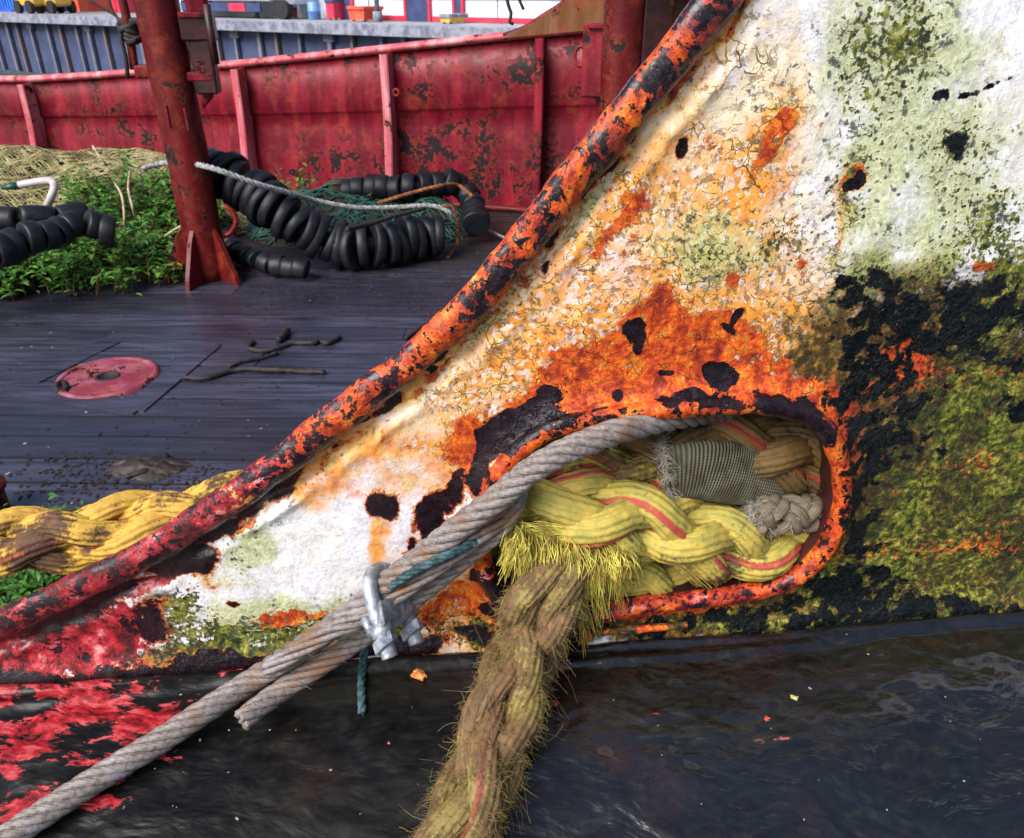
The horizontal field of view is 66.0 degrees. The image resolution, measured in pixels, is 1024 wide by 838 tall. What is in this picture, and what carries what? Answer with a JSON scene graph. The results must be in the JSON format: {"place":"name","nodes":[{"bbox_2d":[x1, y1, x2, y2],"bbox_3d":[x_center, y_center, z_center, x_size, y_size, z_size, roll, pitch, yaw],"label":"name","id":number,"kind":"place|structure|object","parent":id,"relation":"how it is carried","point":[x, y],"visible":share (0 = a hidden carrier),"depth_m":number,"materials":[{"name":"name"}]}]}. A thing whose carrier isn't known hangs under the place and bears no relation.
{"place":"outdoors","nodes":[
{"label":"outdoors","id":0,"kind":"place"},
{"bbox_2d":[0,214,514,510],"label":"deck underlay","id":1,"kind":"object","parent":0,"point":[194,382],"depth_m":2.99,"materials":[{"name":"black wood"}]},
{"bbox_2d":[0,208,522,600],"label":"deck","id":2,"kind":"structure","parent":0,"point":[155,304],"depth_m":3.37,"materials":[{"name":"grey wood"}]},
{"bbox_2d":[0,474,10,509],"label":"red pipe stub","id":3,"kind":"object","parent":2,"relation":"on","point":[3,494],"visible":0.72,"depth_m":2.28,"materials":[{"name":"paint"}]},
{"bbox_2d":[0,492,82,606],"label":"grass clump","id":4,"kind":"object","parent":2,"relation":"on","point":[26,582],"visible":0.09,"depth_m":1.94,"materials":[{"name":"green plant"}]},
{"bbox_2d":[0,162,82,204],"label":"weed","id":5,"kind":"object","parent":2,"relation":"on","point":[69,169],"visible":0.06,"depth_m":4.86,"materials":[{"name":"green plant"}]},
{"bbox_2d":[0,242,112,299],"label":"weed","id":6,"kind":"object","parent":2,"relation":"on","point":[11,276],"visible":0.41,"depth_m":3.97,"materials":[{"name":"green plant"}]},
{"bbox_2d":[0,201,88,229],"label":"ground gear","id":7,"kind":"object","parent":6,"relation":"on","point":[12,216],"visible":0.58,"depth_m":3.98,"materials":[{"name":"black rubber"}]},
{"bbox_2d":[0,226,173,287],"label":"weed","id":8,"kind":"object","parent":2,"relation":"on","point":[143,276],"visible":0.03,"depth_m":4.18,"materials":[{"name":"plant"}]},
{"bbox_2d":[92,145,180,236],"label":"dry stalks","id":9,"kind":"object","parent":8,"relation":"on","point":[129,197],"visible":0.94,"depth_m":4.30,"materials":[{"name":"beige plant"}]},
{"bbox_2d":[18,216,185,295],"bbox_3d":[-2.169,-0.895,4.178,0.924,0.312,0.835,0,28,0],"label":"weed","id":10,"kind":"object","parent":2,"relation":"on","point":[149,254],"visible":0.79,"depth_m":4.07,"materials":[{"name":"green plant"}]},
{"bbox_2d":[0,209,116,267],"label":"ground gear","id":11,"kind":"object","parent":10,"relation":"on","point":[22,241],"visible":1,"depth_m":3.73,"materials":[{"name":"black rubber"}]},
{"bbox_2d":[55,356,160,398],"bbox_3d":[-1.603,-0.166,3.123,0.392,0.016,0.392,0,28,0],"label":"deck filler plate","id":12,"kind":"object","parent":2,"relation":"on","point":[113,376],"visible":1,"depth_m":3.12,"materials":[{"name":"metal"}]},
{"bbox_2d":[0,332,220,414],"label":"margin boards","id":13,"kind":"object","parent":2,"relation":"on","point":[30,385],"visible":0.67,"depth_m":3.14,"materials":[{"name":"grey wood"}]},
{"bbox_2d":[53,379,68,392],"bbox_3d":[-1.735,-0.122,3.031,0.052,0.030,0.113,-15,32,-26],"label":"rope scrap","id":14,"kind":"object","parent":13,"relation":"on","point":[57,384],"visible":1,"depth_m":3.02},
{"bbox_2d":[0,469,243,580],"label":"mooring rope","id":15,"kind":"object","parent":2,"relation":"on","point":[55,541],"visible":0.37,"depth_m":0.78,"materials":[{"name":"yellow fabric"}]},
{"bbox_2d":[0,145,249,237],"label":"fishing net","id":16,"kind":"object","parent":2,"relation":"on","point":[19,158],"visible":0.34,"depth_m":5.08,"materials":[{"name":"fabric"}]},
{"bbox_2d":[0,177,58,205],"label":"bent pipe","id":17,"kind":"object","parent":16,"relation":"on","point":[51,194],"visible":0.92,"depth_m":4.27,"materials":[{"name":"white plastic"}]},
{"bbox_2d":[57,149,225,234],"bbox_3d":[-2.252,-1.305,4.695,1.138,0.530,0.882,0,28,0],"label":"weed","id":18,"kind":"object","parent":2,"relation":"on","point":[102,198],"visible":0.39,"depth_m":4.62,"materials":[{"name":"green plant"}]},
{"bbox_2d":[125,453,169,478],"bbox_3d":[-1.160,0.154,2.523,0.048,0.026,0.161,16,32,27],"label":"rope scrap","id":19,"kind":"object","parent":2,"relation":"on","point":[135,473],"visible":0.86,"depth_m":2.48,"materials":[{"name":"fabric"}]},
{"bbox_2d":[105,455,190,480],"bbox_3d":[-1.182,0.147,2.536,0.320,0.038,0.180,0,28,0],"label":"mud clump","id":20,"kind":"object","parent":2,"relation":"on","point":[165,467],"visible":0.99,"depth_m":2.51,"materials":[{"name":"soil"}]},
{"bbox_2d":[117,0,241,291],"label":"mast post","id":21,"kind":"object","parent":2,"relation":"on","point":[176,42],"visible":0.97,"depth_m":3.77,"materials":[{"name":"red metal"}]},
{"bbox_2d":[87,0,141,78],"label":"knotted line","id":22,"kind":"object","parent":21,"relation":"attached to","point":[129,34],"visible":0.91,"depth_m":3.63,"materials":[{"name":"fabric"}]},
{"bbox_2d":[0,264,475,511],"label":"deck grit","id":23,"kind":"object","parent":2,"relation":"on","point":[195,478],"visible":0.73,"depth_m":2.57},
{"bbox_2d":[228,351,277,367],"bbox_3d":[-1.073,-0.248,3.266,0.214,0.021,0.021,-20,35,-33],"label":"rope scrap","id":24,"kind":"object","parent":2,"relation":"on","point":[250,359],"visible":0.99,"depth_m":3.26,"materials":[{"name":"fabric"}]},
{"bbox_2d":[182,366,325,380],"bbox_3d":[-1.024,-0.188,3.151,0.556,0.031,0.095,-3,29,-6],"label":"rope scrap","id":25,"kind":"object","parent":2,"relation":"on","point":[312,371],"visible":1,"depth_m":3.15,"materials":[{"name":"brown fabric"}]},
{"bbox_2d":[222,230,310,278],"bbox_3d":[-1.394,-0.893,4.308,0.788,0.144,0.198,21,35,34],"label":"ground gear","id":26,"kind":"object","parent":2,"relation":"on","point":[240,252],"visible":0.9,"depth_m":4.18,"materials":[{"name":"black rubber"}]},
{"bbox_2d":[275,327,290,343],"bbox_3d":[-1.010,-0.369,3.475,0.037,0.041,0.128,3,29,5],"label":"rope scrap","id":27,"kind":"object","parent":2,"relation":"on","point":[283,335],"visible":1,"depth_m":3.45,"materials":[{"name":"fabric"}]},
{"bbox_2d":[246,334,341,352],"bbox_3d":[-0.941,-0.325,3.404,0.400,0.028,0.126,-4,29,-8],"label":"rope scrap","id":28,"kind":"object","parent":2,"relation":"on","point":[250,344],"visible":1,"depth_m":3.40,"materials":[{"name":"brown fabric"}]},
{"bbox_2d":[275,161,315,191],"bbox_3d":[-1.445,-1.520,5.231,0.369,0.380,0.332,0,28,0],"label":"weed","id":29,"kind":"object","parent":2,"relation":"on","point":[299,182],"visible":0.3,"depth_m":5.21,"materials":[{"name":"green plant"}]},
{"bbox_2d":[0,0,603,212],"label":"bulwark","id":30,"kind":"object","parent":2,"relation":"attached to","point":[504,121],"visible":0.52,"depth_m":5.47,"materials":[{"name":"red metal"}]},
{"bbox_2d":[207,147,444,270],"bbox_3d":[-1.057,-1.130,4.278,1.376,0.630,0.502,0,28,0],"label":"ground gear","id":31,"kind":"object","parent":2,"relation":"on","point":[402,240],"visible":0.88,"depth_m":4.17,"materials":[{"name":"black rubber"}]},
{"bbox_2d":[141,160,466,237],"bbox_3d":[-1.068,-1.139,4.242,1.749,0.576,0.546,-6,29,-11],"label":"white rope","id":32,"kind":"object","parent":31,"relation":"on","point":[225,172],"visible":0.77,"depth_m":4.21,"materials":[{"name":"white fabric"}]},
{"bbox_2d":[345,206,426,231],"bbox_3d":[-0.673,-1.053,4.162,0.073,0.044,0.573,21,35,33],"label":"dark line","id":33,"kind":"object","parent":31,"relation":"on","point":[382,219],"visible":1,"depth_m":4.18,"materials":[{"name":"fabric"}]},
{"bbox_2d":[377,182,473,204],"bbox_3d":[-0.488,-1.273,4.438,0.546,0.121,0.118,-2,29,-3],"label":"brown line","id":34,"kind":"object","parent":31,"relation":"on","point":[470,194],"visible":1,"depth_m":4.40,"materials":[{"name":"brown fabric"}]},
{"bbox_2d":[442,203,460,258],"bbox_3d":[-0.326,-1.078,4.484,0.074,0.314,0.151,17,33,29],"label":"brown line","id":35,"kind":"object","parent":31,"relation":"hanging from","point":[450,253],"visible":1,"depth_m":4.50,"materials":[{"name":"brown fabric"}]},
{"bbox_2d":[245,177,473,249],"bbox_3d":[-0.950,-1.333,4.966,1.500,0.324,0.840,0,28,0],"label":"fishing net","id":36,"kind":"object","parent":2,"relation":"on","point":[331,192],"visible":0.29,"depth_m":4.79,"materials":[{"name":"fabric"}]},
{"bbox_2d":[339,167,489,235],"bbox_3d":[-0.601,-1.346,4.849,0.937,0.349,0.473,0,28,0],"label":"ground gear","id":37,"kind":"object","parent":2,"relation":"on","point":[474,217],"visible":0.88,"depth_m":4.79,"materials":[{"name":"black rubber"}]},
{"bbox_2d":[404,320,428,339],"bbox_3d":[-0.400,-0.423,3.586,0.028,0.029,0.310,12,31,21],"label":"rope scrap","id":38,"kind":"object","parent":2,"relation":"on","point":[410,334],"visible":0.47,"depth_m":3.50,"materials":[{"name":"fabric"}]},
{"bbox_2d":[487,229,504,238],"bbox_3d":[-0.094,-1.133,4.791,0.388,0.094,0.072,19,34,30],"label":"thin line","id":39,"kind":"object","parent":2,"relation":"on","point":[495,233],"visible":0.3,"depth_m":4.82,"materials":[{"name":"white"}]},
{"bbox_2d":[0,611,1023,837],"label":"gunwale","id":40,"kind":"object","parent":2,"relation":"attached to","point":[876,742],"visible":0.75,"depth_m":0.74,"materials":[{"name":"black metal"}]},
{"bbox_2d":[0,414,746,837],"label":"wire rope","id":41,"kind":"object","parent":40,"relation":"on","point":[488,516],"visible":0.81,"depth_m":0.71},
{"bbox_2d":[360,561,423,660],"bbox_3d":[-0.110,0.180,0.725,0.052,0.083,0.086,0,28,0],"label":"wire rope clip","id":42,"kind":"object","parent":41,"relation":"attached to","point":[383,619],"visible":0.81,"depth_m":0.70,"materials":[{"name":"metal"}]},
{"bbox_2d":[357,539,477,715],"bbox_3d":[-0.093,0.193,0.740,0.125,0.182,0.060,0,28,0],"label":"twine","id":43,"kind":"object","parent":41,"relation":"hanging from","point":[422,567],"visible":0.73,"depth_m":0.70,"materials":[{"name":"teal fabric"}]},
{"bbox_2d":[410,669,426,680],"bbox_3d":[-0.093,0.257,0.794,0.016,0.005,0.011,15,32,25],"label":"paint chip","id":44,"kind":"object","parent":40,"relation":"on","point":[419,674],"visible":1,"depth_m":0.79,"materials":[{"name":"orange paint"}]},
{"bbox_2d":[0,0,1023,683],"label":"bulwark plate","id":45,"kind":"object","parent":40,"relation":"on","point":[808,214],"visible":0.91,"depth_m":0.69,"materials":[{"name":"white paint"}]},
{"bbox_2d":[400,549,609,837],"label":"hanging rope","id":46,"kind":"object","parent":45,"relation":"hanging from","point":[476,789],"visible":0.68,"depth_m":0.70,"materials":[{"name":"brown fabric"}]},
{"bbox_2d":[491,519,720,660],"bbox_3d":[0.076,0.147,0.818,0.348,0.193,0.172,0,28,0],"label":"frayed rope end","id":47,"kind":"object","parent":45,"relation":"in","point":[525,546],"visible":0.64,"depth_m":0.74,"materials":[{"name":"yellow fabric"}]},
{"bbox_2d":[515,467,808,584],"bbox_3d":[0.194,0.115,0.862,0.589,0.222,0.205,-5,29,-9],"label":"mooring rope","id":48,"kind":"object","parent":45,"relation":"in","point":[648,523],"visible":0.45,"depth_m":0.75,"materials":[{"name":"yellow fabric"}]},
{"bbox_2d":[525,446,740,507],"bbox_3d":[0.187,0.103,0.892,0.537,0.251,0.174,-1,29,-3],"label":"mooring rope","id":49,"kind":"object","parent":48,"relation":"on","point":[619,463],"visible":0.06,"depth_m":0.78,"materials":[{"name":"yellow fabric"}]},
{"bbox_2d":[535,414,820,495],"bbox_3d":[0.213,0.059,0.868,0.564,0.209,0.178,-4,29,-7],"label":"mooring rope","id":50,"kind":"object","parent":48,"relation":"on","point":[787,453],"visible":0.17,"depth_m":0.78,"materials":[{"name":"yellow fabric"}]},
{"bbox_2d":[634,432,786,506],"bbox_3d":[0.259,0.065,0.828,0.295,0.175,0.056,-12,31,-21],"label":"woven sleeve","id":51,"kind":"object","parent":50,"relation":"on","point":[720,471],"visible":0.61,"depth_m":0.76,"materials":[{"name":"grey fabric"}]},
{"bbox_2d":[735,493,822,544],"bbox_3d":[0.314,0.110,0.841,0.229,0.108,0.067,-15,32,-26],"label":"frayed rope stub","id":52,"kind":"object","parent":48,"relation":"on","point":[776,515],"visible":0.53,"depth_m":0.79,"materials":[{"name":"beige fabric"}]},
{"bbox_2d":[122,654,980,820],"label":"paint crumbs","id":53,"kind":"object","parent":40,"relation":"on","point":[237,819],"visible":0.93,"depth_m":0.72,"materials":[{"name":"red paint"}]},
{"bbox_2d":[599,0,645,115],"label":"mast post","id":54,"kind":"object","parent":2,"relation":"on","point":[622,40],"visible":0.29,"depth_m":3.82,"materials":[{"name":"red metal"}]},
{"bbox_2d":[641,0,689,64],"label":"deck housing","id":55,"kind":"object","parent":2,"relation":"on","point":[661,17],"visible":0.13,"depth_m":4.48,"materials":[{"name":"red metal"}]},
{"bbox_2d":[506,0,524,25],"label":"hanging line","id":56,"kind":"object","parent":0,"point":[511,12],"visible":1,"depth_m":3.54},
{"label":"water","id":57,"kind":"structure","parent":0,"visible":0},
{"bbox_2d":[0,14,515,74],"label":"quay wall","id":58,"kind":"structure","parent":57,"relation":"in","point":[41,44],"depth_m":35.59,"materials":[{"name":"metal"}]},
{"bbox_2d":[0,11,524,27],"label":"quay apron","id":59,"kind":"object","parent":58,"relation":"on","point":[107,14],"depth_m":29.70,"materials":[{"name":"concrete"}]},
{"bbox_2d":[11,0,48,13],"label":"forklift","id":60,"kind":"object","parent":59,"relation":"on","point":[29,5],"visible":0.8,"depth_m":40.02,"materials":[{"name":"yellow paint"}]},
{"bbox_2d":[0,0,67,11],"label":"shipping container","id":61,"kind":"object","parent":59,"relation":"on","point":[6,5],"visible":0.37,"depth_m":43.61,"materials":[{"name":"blue metal"}]},
{"bbox_2d":[35,0,76,13],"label":"forklift","id":62,"kind":"object","parent":59,"relation":"on","point":[54,6],"visible":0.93,"depth_m":40.24,"materials":[{"name":"yellow paint"}]},
{"bbox_2d":[73,0,112,11],"bbox_3d":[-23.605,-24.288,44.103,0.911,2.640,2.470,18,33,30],"label":"shipping container","id":63,"kind":"object","parent":59,"relation":"on","point":[84,6],"visible":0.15,"depth_m":44.01,"materials":[{"name":"metal"}]},
{"bbox_2d":[111,0,134,12],"bbox_3d":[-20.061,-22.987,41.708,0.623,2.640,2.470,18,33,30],"label":"shipping container","id":64,"kind":"object","parent":59,"relation":"on","point":[115,4],"visible":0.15,"depth_m":41.47,"materials":[{"name":"red metal"}]},
{"bbox_2d":[180,0,317,19],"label":"lorry","id":65,"kind":"object","parent":59,"relation":"on","point":[283,9],"visible":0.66,"depth_m":32.14,"materials":[{"name":"metal"}]},
{"bbox_2d":[251,1,259,17],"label":"lamp post","id":66,"kind":"object","parent":59,"relation":"on","point":[255,14],"visible":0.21,"depth_m":33.33,"materials":[{"name":"metal"}]},
{"bbox_2d":[292,7,296,16],"bbox_3d":[-9.197,-16.935,32.854,0.254,0.407,1.120,18,33,30],"label":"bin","id":67,"kind":"object","parent":59,"relation":"on","point":[294,12],"visible":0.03,"depth_m":32.84,"materials":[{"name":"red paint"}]},
{"bbox_2d":[307,1,320,19],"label":"barrel","id":68,"kind":"object","parent":59,"relation":"on","point":[314,11],"visible":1,"depth_m":31.32,"materials":[{"name":"blue plastic"}]},
{"bbox_2d":[324,0,344,19],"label":"wheeled bin","id":69,"kind":"object","parent":59,"relation":"on","point":[335,9],"visible":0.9,"depth_m":31.12,"materials":[{"name":"red paint"}]},
{"bbox_2d":[346,6,383,21],"bbox_3d":[-5.550,-15.371,29.867,0.890,0.507,1.120,18,33,30],"label":"skip bin","id":70,"kind":"object","parent":59,"relation":"on","point":[365,13],"visible":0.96,"depth_m":29.49,"materials":[{"name":"orange paint"}]},
{"bbox_2d":[179,0,561,23],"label":"quay building","id":71,"kind":"structure","parent":59,"relation":"on","point":[487,11],"depth_m":29.17,"materials":[{"name":"white paint"}]},
{"bbox_2d":[341,0,353,19],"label":"door","id":72,"kind":"structure","parent":71,"relation":"in","point":[346,2],"depth_m":31.31,"materials":[{"name":"red paint"}]},
{"bbox_2d":[403,0,431,21],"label":"door","id":73,"kind":"structure","parent":71,"relation":"in","point":[414,10],"depth_m":29.50,"materials":[{"name":"red paint"}]},
{"bbox_2d":[452,0,464,22],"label":"door","id":74,"kind":"structure","parent":71,"relation":"in","point":[458,6],"depth_m":28.48,"materials":[{"name":"red paint"}]},
{"bbox_2d":[373,0,382,21],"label":"lamp post","id":75,"kind":"object","parent":59,"relation":"on","point":[377,14],"visible":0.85,"depth_m":28.97,"materials":[{"name":"metal"}]},
{"bbox_2d":[439,13,467,23],"bbox_3d":[-2.052,-14.120,27.774,0.466,0.307,1.120,18,33,30],"label":"crate","id":76,"kind":"object","parent":59,"relation":"on","point":[451,18],"visible":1,"depth_m":27.50,"materials":[{"name":"yellow paint"}]}
]}

